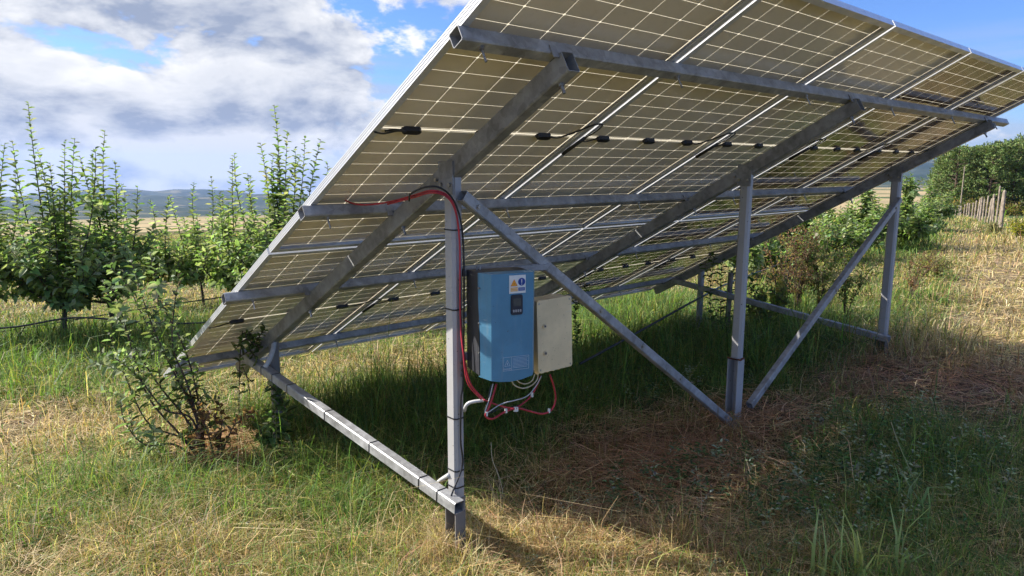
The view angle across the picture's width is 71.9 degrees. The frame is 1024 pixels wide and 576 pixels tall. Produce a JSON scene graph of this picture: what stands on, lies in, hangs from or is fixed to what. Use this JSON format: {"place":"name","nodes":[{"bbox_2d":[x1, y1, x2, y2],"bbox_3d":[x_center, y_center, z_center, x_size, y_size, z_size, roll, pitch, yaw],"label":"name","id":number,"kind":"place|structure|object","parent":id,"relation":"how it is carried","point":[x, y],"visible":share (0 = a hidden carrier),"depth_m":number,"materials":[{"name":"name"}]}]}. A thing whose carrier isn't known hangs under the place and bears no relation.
{"place":"outdoors","nodes":[
{"label":"outdoors","id":0,"kind":"place"},
{"bbox_2d":[0,155,951,221],"bbox_3d":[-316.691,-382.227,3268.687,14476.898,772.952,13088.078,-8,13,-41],"label":"hills","id":1,"kind":"structure","parent":0,"point":[159,199],"depth_m":4023.61,"materials":[{"name":"green plant"}]},
{"bbox_2d":[0,192,1023,575],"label":"ground","id":2,"kind":"structure","parent":0,"point":[754,421],"depth_m":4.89,"materials":[{"name":"plant"}]},
{"bbox_2d":[0,143,44,303],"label":"apple tree","id":3,"kind":"object","parent":2,"relation":"on","point":[6,296],"visible":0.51,"depth_m":7.92,"materials":[{"name":"green plant"}]},
{"bbox_2d":[0,101,124,340],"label":"apple tree","id":4,"kind":"object","parent":2,"relation":"on","point":[35,282],"visible":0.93,"depth_m":7.94,"materials":[{"name":"green plant"}]},
{"bbox_2d":[0,317,205,328],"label":"irrigation pipe","id":5,"kind":"object","parent":2,"relation":"on","point":[85,318],"visible":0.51,"depth_m":7.69,"materials":[{"name":"black plastic"}]},
{"bbox_2d":[35,130,172,329],"bbox_3d":[-4.865,-0.592,8.549,1.436,2.595,1.994,-8,13,-41],"label":"apple tree","id":6,"kind":"object","parent":2,"relation":"on","point":[123,253],"visible":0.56,"depth_m":8.49,"materials":[{"name":"green plant"}]},
{"bbox_2d":[2,297,220,331],"bbox_3d":[-5.338,0.341,10.260,5.956,0.186,0.542,-9,13,-44],"label":"irrigation pipe","id":7,"kind":"object","parent":2,"relation":"on","point":[129,310],"visible":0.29,"depth_m":10.01,"materials":[{"name":"plastic"}]},
{"bbox_2d":[89,251,226,461],"bbox_3d":[-2.322,0.459,4.487,0.664,1.378,1.005,-8,13,-41],"label":"sapling","id":8,"kind":"object","parent":2,"relation":"on","point":[118,309],"visible":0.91,"depth_m":4.41,"materials":[{"name":"green plant"}]},
{"bbox_2d":[119,195,198,310],"bbox_3d":[-5.494,-0.504,10.943,1.243,1.888,0.934,-8,13,-41],"label":"apple tree","id":9,"kind":"object","parent":2,"relation":"on","point":[160,253],"visible":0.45,"depth_m":10.74,"materials":[{"name":"green plant"}]},
{"bbox_2d":[155,176,249,305],"bbox_3d":[-4.880,-0.693,11.293,1.721,2.169,1.583,-8,13,-41],"label":"apple tree","id":10,"kind":"object","parent":2,"relation":"on","point":[191,274],"visible":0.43,"depth_m":10.97,"materials":[{"name":"green plant"}]},
{"bbox_2d":[178,388,256,464],"bbox_3d":[-1.830,0.899,4.315,0.659,0.522,0.266,7,12,35],"label":"dead bush","id":11,"kind":"object","parent":2,"relation":"on","point":[203,415],"visible":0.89,"depth_m":4.33,"materials":[{"name":"brown plant"}]},
{"bbox_2d":[182,158,257,291],"bbox_3d":[-3.906,-0.639,9.983,1.119,2.369,1.216,-8,13,-41],"label":"apple tree","id":12,"kind":"object","parent":2,"relation":"on","point":[222,277],"visible":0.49,"depth_m":9.96,"materials":[{"name":"green plant"}]},
{"bbox_2d":[229,331,254,438],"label":"climbing vine","id":13,"kind":"object","parent":2,"relation":"on","point":[239,374],"visible":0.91,"depth_m":4.77,"materials":[{"name":"green plant"}]},
{"bbox_2d":[202,105,330,283],"bbox_3d":[-3.062,-0.854,9.123,1.781,2.957,1.973,-8,13,-41],"label":"apple tree","id":14,"kind":"object","parent":2,"relation":"on","point":[264,238],"visible":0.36,"depth_m":8.90,"materials":[{"name":"green plant"}]},
{"bbox_2d":[252,380,297,453],"bbox_3d":[-1.514,0.826,4.505,0.277,0.470,0.246,0,10,1],"label":"climbing vine","id":15,"kind":"object","parent":2,"relation":"on","point":[278,405],"visible":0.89,"depth_m":4.50,"materials":[{"name":"green plant"}]},
{"bbox_2d":[382,497,507,574],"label":"grass tuft","id":16,"kind":"object","parent":2,"relation":"on","point":[443,537],"visible":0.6,"depth_m":3.26,"materials":[{"name":"yellow plant"}]},
{"bbox_2d":[491,444,503,497],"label":"grass stalk","id":17,"kind":"object","parent":2,"relation":"on","point":[496,469],"depth_m":3.87,"materials":[{"name":"green plant"}]},
{"bbox_2d":[478,465,525,518],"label":"grass tuft","id":18,"kind":"object","parent":2,"relation":"on","point":[497,497],"visible":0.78,"depth_m":3.72,"materials":[{"name":"green plant"}]},
{"bbox_2d":[0,234,1023,575],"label":"dry straw","id":19,"kind":"object","parent":2,"relation":"on","point":[782,402],"visible":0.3,"depth_m":4.10,"materials":[{"name":"yellow plant"}]},
{"bbox_2d":[1,269,1023,575],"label":"broadleaf weeds","id":20,"kind":"object","parent":2,"relation":"on","point":[795,473],"visible":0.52,"depth_m":3.90,"materials":[{"name":"green plant"}]},
{"bbox_2d":[571,285,590,353],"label":"climbing vine","id":21,"kind":"object","parent":2,"relation":"on","point":[575,316],"visible":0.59,"depth_m":7.26,"materials":[{"name":"green plant"}]},
{"bbox_2d":[174,25,1008,552],"bbox_3d":[1.011,-0.045,5.548,6.128,2.640,3.303,-8,13,-41],"label":"mounting rack","id":22,"kind":"object","parent":2,"relation":"on","point":[556,73],"visible":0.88,"depth_m":4.05,"materials":[{"name":"metal"}]},
{"bbox_2d":[230,324,268,366],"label":"climbing vine","id":23,"kind":"object","parent":22,"relation":"attached to","point":[253,343],"visible":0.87,"depth_m":4.69,"materials":[{"name":"green plant"}]},
{"bbox_2d":[263,342,276,367],"bbox_3d":[-1.565,0.421,4.587,0.050,0.172,0.178,1,10,6],"label":"white conduit","id":24,"kind":"object","parent":22,"relation":"attached to","point":[270,357],"visible":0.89,"depth_m":4.55,"materials":[{"name":"white plastic"}]},
{"bbox_2d":[163,239,444,378],"bbox_3d":[-1.440,0.181,4.696,1.155,0.062,2.250,-8,-16,-41],"label":"solar panel","id":25,"kind":"object","parent":22,"relation":"attached to","point":[224,325],"visible":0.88,"depth_m":4.44,"materials":[{"name":"glass"}]},
{"bbox_2d":[344,190,483,398],"bbox_3d":[-0.506,0.003,3.168,0.805,0.953,0.164,6,11,30],"label":"red cable","id":26,"kind":"object","parent":22,"relation":"attached to","point":[474,389],"visible":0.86,"depth_m":3.10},
{"bbox_2d":[387,192,481,399],"bbox_3d":[-0.374,0.037,3.069,0.479,0.909,0.139,5,11,25],"label":"red cable","id":27,"kind":"object","parent":22,"relation":"attached to","point":[472,390],"visible":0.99,"depth_m":3.06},
{"bbox_2d":[408,185,464,495],"bbox_3d":[-0.329,0.269,3.087,0.242,1.423,0.099,1,10,2],"label":"black cable","id":28,"kind":"object","parent":22,"relation":"attached to","point":[441,188],"visible":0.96,"depth_m":3.09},
{"bbox_2d":[437,473,449,482],"bbox_3d":[-0.338,0.915,3.333,0.027,0.156,0.194,-6,12,-34],"label":"grey conduit","id":29,"kind":"object","parent":22,"relation":"attached to","point":[444,477],"visible":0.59,"depth_m":3.29,"materials":[{"name":"white plastic"}]},
{"bbox_2d":[312,228,580,351],"bbox_3d":[-0.582,0.054,5.457,1.155,0.062,2.250,-8,-16,-41],"label":"solar panel","id":30,"kind":"object","parent":22,"relation":"attached to","point":[411,302],"visible":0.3,"depth_m":5.27,"materials":[{"name":"glass"}]},
{"bbox_2d":[463,399,483,411],"bbox_3d":[-0.177,0.525,3.131,0.111,0.078,0.046,5,11,27],"label":"grey conduit","id":31,"kind":"object","parent":22,"relation":"attached to","point":[467,404],"visible":1,"depth_m":3.11,"materials":[{"name":"grey plastic"}]},
{"bbox_2d":[467,265,533,381],"bbox_3d":[-0.046,0.146,3.083,0.252,0.488,0.220,-4,11,-24],"label":"inverter","id":32,"kind":"object","parent":22,"relation":"hanging from","point":[500,324],"visible":1,"depth_m":3.00,"materials":[{"name":"blue metal"}]},
{"bbox_2d":[484,374,556,419],"bbox_3d":[0.047,0.512,3.247,0.449,0.216,0.009,-8,13,-41],"label":"red cable","id":33,"kind":"object","parent":32,"relation":"hanging from","point":[503,412],"visible":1,"depth_m":3.23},
{"bbox_2d":[484,376,541,413],"bbox_3d":[0.010,0.474,3.215,0.351,0.132,0.005,-8,13,-41],"label":"white cable","id":34,"kind":"object","parent":33,"relation":"attached to","point":[508,401],"visible":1,"depth_m":3.18,"materials":[{"name":"white plastic"}]},
{"bbox_2d":[512,374,538,388],"bbox_3d":[0.059,0.430,3.243,0.175,0.069,0.006,-8,13,-41],"label":"cream cable","id":35,"kind":"object","parent":32,"relation":"hanging from","point":[528,386],"visible":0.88,"depth_m":3.26,"materials":[{"name":"beige plastic"}]},
{"bbox_2d":[268,0,752,252],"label":"solar panel","id":36,"kind":"object","parent":22,"relation":"attached to","point":[446,101],"visible":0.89,"depth_m":2.86,"materials":[{"name":"glass"}]},
{"bbox_2d":[384,129,405,132],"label":"black cable","id":37,"kind":"object","parent":36,"relation":"attached to","point":[399,130],"visible":1,"depth_m":2.72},
{"bbox_2d":[484,376,538,413],"bbox_3d":[0.004,0.482,3.227,0.337,0.138,0.006,-8,13,-41],"label":"black cable","id":38,"kind":"object","parent":22,"relation":"attached to","point":[504,408],"visible":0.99,"depth_m":3.17,"materials":[{"name":"black plastic"}]},
{"bbox_2d":[426,221,676,330],"bbox_3d":[0.276,-0.072,6.218,1.155,0.062,2.250,-8,-16,-41],"label":"solar panel","id":39,"kind":"object","parent":22,"relation":"attached to","point":[585,239],"visible":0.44,"depth_m":5.64,"materials":[{"name":"glass"}]},
{"bbox_2d":[534,293,571,373],"bbox_3d":[0.174,0.214,3.264,0.203,0.354,0.105,-9,13,-33],"label":"enclosure box","id":40,"kind":"object","parent":22,"relation":"attached to","point":[552,332],"visible":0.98,"depth_m":3.22,"materials":[{"name":"metal"}]},
{"bbox_2d":[484,375,540,408],"bbox_3d":[0.007,0.492,3.221,0.354,0.124,0.007,-8,13,-41],"label":"red cable","id":41,"kind":"object","parent":40,"relation":"attached to","point":[517,406],"visible":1,"depth_m":3.25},
{"bbox_2d":[516,374,534,383],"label":"cream cable","id":42,"kind":"object","parent":40,"relation":"attached to","point":[528,382],"visible":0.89,"depth_m":3.27,"materials":[{"name":"beige plastic"}]},
{"bbox_2d":[534,295,571,372],"bbox_3d":[0.191,0.210,3.232,0.196,0.336,0.021,-9,13,-33],"label":"door","id":43,"kind":"structure","parent":40,"relation":"in","point":[556,312],"depth_m":3.22,"materials":[{"name":"beige metal"}]},
{"bbox_2d":[553,216,738,304],"bbox_3d":[1.135,-0.199,6.978,1.155,0.062,2.250,-8,-16,-41],"label":"solar panel","id":44,"kind":"object","parent":22,"relation":"attached to","point":[617,271],"visible":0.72,"depth_m":6.83,"materials":[{"name":"brown"}]},
{"bbox_2d":[463,0,893,236],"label":"solar panel","id":45,"kind":"object","parent":22,"relation":"attached to","point":[653,131],"visible":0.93,"depth_m":3.58,"materials":[{"name":"glass"}]},
{"bbox_2d":[594,210,807,299],"bbox_3d":[1.993,-0.326,7.739,1.155,0.062,2.250,-8,-16,-41],"label":"solar panel","id":46,"kind":"object","parent":22,"relation":"attached to","point":[686,260],"visible":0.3,"depth_m":7.73,"materials":[{"name":"brown"}]},
{"bbox_2d":[586,20,970,227],"bbox_3d":[1.609,-0.908,4.575,1.155,0.062,2.250,-8,-16,-41],"label":"solar panel","id":47,"kind":"object","parent":22,"relation":"attached to","point":[897,58],"visible":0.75,"depth_m":4.26,"materials":[{"name":"glass"}]},
{"bbox_2d":[681,48,1022,219],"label":"solar panel","id":48,"kind":"object","parent":22,"relation":"attached to","point":[973,73],"visible":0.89,"depth_m":5.18,"materials":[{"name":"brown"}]},
{"bbox_2d":[755,67,1023,213],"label":"solar panel","id":49,"kind":"object","parent":22,"relation":"attached to","point":[1001,98],"visible":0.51,"depth_m":6.07,"materials":[{"name":"brown"}]},
{"bbox_2d":[725,272,733,327],"bbox_3d":[2.364,0.228,7.705,0.076,0.801,0.056,-8,13,-41],"label":"garden stake","id":50,"kind":"object","parent":2,"relation":"on","point":[730,281],"visible":0.58,"depth_m":7.67,"materials":[{"name":"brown wood"}]},
{"bbox_2d":[699,250,759,333],"bbox_3d":[2.358,0.094,7.673,0.672,1.067,0.323,0,10,1],"label":"climbing vine","id":51,"kind":"object","parent":50,"relation":"attached to","point":[721,274],"visible":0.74,"depth_m":7.68,"materials":[{"name":"green plant"}]},
{"bbox_2d":[709,411,774,447],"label":"grass tuft","id":52,"kind":"object","parent":2,"relation":"on","point":[748,428],"visible":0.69,"depth_m":4.55,"materials":[{"name":"plant"}]},
{"bbox_2d":[717,230,815,278],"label":"apple tree","id":53,"kind":"object","parent":2,"relation":"on","point":[775,245],"visible":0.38,"depth_m":11.44,"materials":[{"name":"green plant"}]},
{"bbox_2d":[579,249,820,364],"bbox_3d":[3.091,-0.093,9.304,0.108,0.165,9.101,7,12,33],"label":"irrigation pipe","id":54,"kind":"object","parent":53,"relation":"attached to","point":[622,340],"visible":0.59,"depth_m":6.68,"materials":[{"name":"black plastic"}]},
{"bbox_2d":[746,272,803,327],"bbox_3d":[2.785,0.157,7.682,0.850,0.717,0.407,-8,13,-41],"label":"tall weed","id":55,"kind":"object","parent":2,"relation":"on","point":[779,298],"visible":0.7,"depth_m":7.64,"materials":[{"name":"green plant"}]},
{"bbox_2d":[761,224,815,322],"bbox_3d":[3.146,-0.182,8.054,0.811,1.257,0.601,-8,13,-41],"label":"tall weed","id":56,"kind":"object","parent":2,"relation":"on","point":[785,271],"visible":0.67,"depth_m":8.01,"materials":[{"name":"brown plant"}]},
{"bbox_2d":[780,222,826,310],"bbox_3d":[3.421,-0.194,8.318,0.501,1.182,0.606,6,11,31],"label":"tall weed","id":57,"kind":"object","parent":2,"relation":"on","point":[809,272],"visible":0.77,"depth_m":8.22,"materials":[{"name":"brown plant"}]},
{"bbox_2d":[793,223,843,315],"bbox_3d":[3.570,-0.194,8.253,0.628,1.160,0.607,-8,13,-41],"label":"tall weed","id":58,"kind":"object","parent":2,"relation":"on","point":[824,290],"visible":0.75,"depth_m":8.20,"materials":[{"name":"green plant"}]},
{"bbox_2d":[792,318,878,351],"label":"tall weed","id":59,"kind":"object","parent":2,"relation":"on","point":[835,337],"visible":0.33,"depth_m":6.66,"materials":[{"name":"green plant"}]},
{"bbox_2d":[807,509,865,575],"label":"grass tuft","id":60,"kind":"object","parent":2,"relation":"on","point":[823,571],"visible":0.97,"depth_m":2.96,"materials":[{"name":"green plant"}]},
{"bbox_2d":[779,206,899,255],"bbox_3d":[6.008,-1.267,13.902,1.976,1.651,2.735,-3,10,-16],"label":"apple tree","id":61,"kind":"object","parent":2,"relation":"on","point":[845,237],"visible":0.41,"depth_m":13.33,"materials":[{"name":"green plant"}]},
{"bbox_2d":[829,236,882,315],"bbox_3d":[3.817,-0.103,8.060,0.621,1.025,0.669,-8,13,-41],"label":"tall weed","id":62,"kind":"object","parent":2,"relation":"on","point":[848,282],"visible":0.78,"depth_m":8.06,"materials":[{"name":"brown plant"}]},
{"bbox_2d":[817,190,911,240],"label":"apple tree","id":63,"kind":"object","parent":2,"relation":"on","point":[867,213],"visible":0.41,"depth_m":15.44,"materials":[{"name":"green plant"}]},
{"bbox_2d":[840,507,899,575],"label":"grass tuft","id":64,"kind":"object","parent":2,"relation":"on","point":[857,556],"visible":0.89,"depth_m":2.96,"materials":[{"name":"green plant"}]},
{"bbox_2d":[867,365,878,417],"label":"grass stalk","id":65,"kind":"object","parent":2,"relation":"on","point":[873,388],"depth_m":4.77,"materials":[{"name":"beige plant"}]},
{"bbox_2d":[851,504,945,575],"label":"grass tuft","id":66,"kind":"object","parent":2,"relation":"on","point":[897,540],"visible":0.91,"depth_m":3.02,"materials":[{"name":"green plant"}]},
{"bbox_2d":[891,423,919,493],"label":"grass stalk","id":67,"kind":"object","parent":2,"relation":"on","point":[902,452],"depth_m":3.77,"materials":[{"name":"green plant"}]},
{"bbox_2d":[872,172,947,246],"bbox_3d":[9.008,-1.776,16.198,1.935,1.885,1.698,-8,13,-41],"label":"apple tree","id":68,"kind":"object","parent":2,"relation":"on","point":[925,222],"visible":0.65,"depth_m":15.92,"materials":[{"name":"green plant"}]},
{"bbox_2d":[898,250,939,298],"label":"tall weed","id":69,"kind":"object","parent":2,"relation":"on","point":[914,279],"visible":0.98,"depth_m":9.40,"materials":[{"name":"green plant"}]},
{"bbox_2d":[895,465,947,524],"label":"grass tuft","id":70,"kind":"object","parent":2,"relation":"on","point":[910,490],"visible":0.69,"depth_m":3.54,"materials":[{"name":"green plant"}]},
{"bbox_2d":[902,177,967,220],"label":"apple tree","id":71,"kind":"object","parent":2,"relation":"on","point":[947,208],"visible":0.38,"depth_m":22.16,"materials":[{"name":"green plant"}]},
{"bbox_2d":[913,248,962,279],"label":"tall weed","id":72,"kind":"object","parent":2,"relation":"on","point":[943,264],"visible":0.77,"depth_m":11.23,"materials":[{"name":"green plant"}]},
{"bbox_2d":[974,200,976,218],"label":"fence post","id":73,"kind":"object","parent":2,"relation":"on","point":[975,209],"visible":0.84,"depth_m":37.50,"materials":[{"name":"grey wood"}]},
{"bbox_2d":[977,198,980,218],"bbox_3d":[23.539,-3.823,35.614,0.143,1.436,0.086,0,10,0],"label":"fence post","id":74,"kind":"object","parent":2,"relation":"on","point":[978,208],"visible":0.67,"depth_m":35.56,"materials":[{"name":"grey wood"}]},
{"bbox_2d":[979,197,982,220],"bbox_3d":[22.474,-3.639,33.842,0.118,1.462,0.101,-8,13,-41],"label":"fence post","id":75,"kind":"object","parent":2,"relation":"on","point":[981,205],"visible":0.77,"depth_m":33.79,"materials":[{"name":"grey wood"}]},
{"bbox_2d":[982,199,985,218],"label":"fence post","id":76,"kind":"object","parent":2,"relation":"on","point":[983,209],"visible":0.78,"depth_m":32.21,"materials":[{"name":"grey wood"}]},
{"bbox_2d":[984,196,988,222],"bbox_3d":[20.694,-3.278,30.785,0.065,1.491,0.108,2,10,10],"label":"fence post","id":77,"kind":"object","parent":2,"relation":"on","point":[986,209],"visible":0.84,"depth_m":30.73,"materials":[{"name":"grey wood"}]},
{"bbox_2d":[987,198,992,222],"bbox_3d":[19.938,-3.058,29.471,0.087,1.362,0.138,-8,13,-41],"label":"fence post","id":78,"kind":"object","parent":2,"relation":"on","point":[989,212],"visible":0.61,"depth_m":29.41,"materials":[{"name":"grey wood"}]},
{"bbox_2d":[989,194,994,222],"bbox_3d":[19.215,-3.000,28.259,0.090,1.518,0.103,-8,13,-41],"label":"fence post","id":79,"kind":"object","parent":2,"relation":"on","point":[992,208],"visible":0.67,"depth_m":28.22,"materials":[{"name":"grey wood"}]},
{"bbox_2d":[992,198,994,221],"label":"fence post","id":80,"kind":"object","parent":2,"relation":"on","point":[993,210],"visible":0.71,"depth_m":27.13,"materials":[{"name":"grey wood"}]},
{"bbox_2d":[984,220,1008,233],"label":"tall weed","id":81,"kind":"object","parent":2,"relation":"on","point":[990,227],"visible":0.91,"depth_m":20.90,"materials":[{"name":"green plant"}]},
{"bbox_2d":[995,186,1000,221],"bbox_3d":[17.940,-2.872,26.080,0.086,1.788,0.068,-8,13,-41],"label":"fence post","id":82,"kind":"object","parent":2,"relation":"on","point":[998,201],"visible":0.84,"depth_m":26.02,"materials":[{"name":"grey wood"}]},
{"bbox_2d":[998,193,1002,223],"bbox_3d":[17.410,-2.648,25.154,0.120,1.556,0.069,-2,10,-12],"label":"fence post","id":83,"kind":"object","parent":2,"relation":"on","point":[1000,211],"visible":0.28,"depth_m":25.14,"materials":[{"name":"grey wood"}]},
{"bbox_2d":[999,190,1006,227],"bbox_3d":[16.858,-2.553,24.259,0.120,1.612,0.117,-8,13,-41],"label":"fence post","id":84,"kind":"object","parent":2,"relation":"on","point":[1003,206],"visible":0.8,"depth_m":24.20,"materials":[{"name":"grey wood"}]},
{"bbox_2d":[1006,210,1023,237],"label":"shrub","id":85,"kind":"object","parent":2,"relation":"on","point":[1017,224],"visible":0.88,"depth_m":18.86,"materials":[{"name":"green plant"}]},
{"bbox_2d":[0,187,1023,237],"bbox_3d":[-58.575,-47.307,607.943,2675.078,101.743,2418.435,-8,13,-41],"label":"field","id":86,"kind":"structure","parent":0,"point":[883,194],"depth_m":176.24,"materials":[{"name":"plant"}]},
{"bbox_2d":[925,161,950,199],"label":"pine tree","id":87,"kind":"object","parent":86,"relation":"on","point":[934,182],"visible":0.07,"depth_m":133.43,"materials":[{"name":"green plant"}]},
{"bbox_2d":[925,150,967,201],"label":"pine tree","id":88,"kind":"object","parent":86,"relation":"on","point":[936,175],"visible":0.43,"depth_m":116.67,"materials":[{"name":"green plant"}]},
{"bbox_2d":[934,196,977,215],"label":"scrub bush","id":89,"kind":"object","parent":86,"relation":"on","point":[955,204],"visible":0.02,"depth_m":108.03,"materials":[{"name":"green plant"}]},
{"bbox_2d":[930,143,987,203],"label":"pine tree","id":90,"kind":"object","parent":86,"relation":"on","point":[959,154],"visible":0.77,"depth_m":113.47,"materials":[{"name":"green plant"}]},
{"bbox_2d":[959,166,964,215],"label":"utility pole","id":91,"kind":"object","parent":86,"relation":"on","point":[962,189],"visible":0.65,"depth_m":104.46,"materials":[{"name":"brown wood"}]},
{"bbox_2d":[953,197,984,215],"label":"scrub bush","id":92,"kind":"object","parent":86,"relation":"on","point":[966,205],"visible":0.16,"depth_m":107.50,"materials":[{"name":"green plant"}]},
{"bbox_2d":[948,145,990,196],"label":"pine tree","id":93,"kind":"object","parent":86,"relation":"on","point":[966,168],"visible":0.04,"depth_m":119.91,"materials":[{"name":"green plant"}]},
{"bbox_2d":[954,194,995,215],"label":"scrub bush","id":94,"kind":"object","parent":86,"relation":"on","point":[971,205],"visible":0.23,"depth_m":107.06,"materials":[{"name":"green plant"}]},
{"bbox_2d":[956,146,1006,203],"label":"pine tree","id":95,"kind":"object","parent":86,"relation":"on","point":[979,156],"visible":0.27,"depth_m":113.12,"materials":[{"name":"green plant"}]},
{"bbox_2d":[959,141,1021,201],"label":"pine tree","id":96,"kind":"object","parent":86,"relation":"on","point":[985,161],"visible":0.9,"depth_m":109.80,"materials":[{"name":"green plant"}]},
{"bbox_2d":[970,195,1012,215],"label":"scrub bush","id":97,"kind":"object","parent":86,"relation":"on","point":[988,206],"visible":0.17,"depth_m":107.73,"materials":[{"name":"green plant"}]},
{"bbox_2d":[988,140,1008,200],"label":"pine tree","id":98,"kind":"object","parent":86,"relation":"on","point":[996,142],"visible":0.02,"depth_m":144.52,"materials":[{"name":"green plant"}]},
{"bbox_2d":[978,196,1022,215],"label":"scrub bush","id":99,"kind":"object","parent":86,"relation":"on","point":[1007,205],"visible":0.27,"depth_m":107.30,"materials":[{"name":"green plant"}]},
{"bbox_2d":[986,148,1018,202],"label":"pine tree","id":100,"kind":"object","parent":86,"relation":"on","point":[1000,172],"visible":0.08,"depth_m":116.91,"materials":[{"name":"green plant"}]},
{"bbox_2d":[992,139,1023,206],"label":"pine tree","id":101,"kind":"object","parent":86,"relation":"on","point":[1019,186],"visible":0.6,"depth_m":109.99,"materials":[{"name":"green plant"}]},
{"bbox_2d":[998,195,1023,215],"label":"scrub bush","id":102,"kind":"object","parent":86,"relation":"on","point":[1016,208],"visible":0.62,"depth_m":107.17,"materials":[{"name":"green plant"}]},
{"bbox_2d":[998,132,1023,203],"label":"pine tree","id":103,"kind":"object","parent":86,"relation":"on","point":[1019,138],"visible":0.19,"depth_m":113.75,"materials":[{"name":"green plant"}]},
{"bbox_2d":[0,0,1023,196],"label":"sky","id":104,"kind":"structure","parent":0,"point":[176,89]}
]}

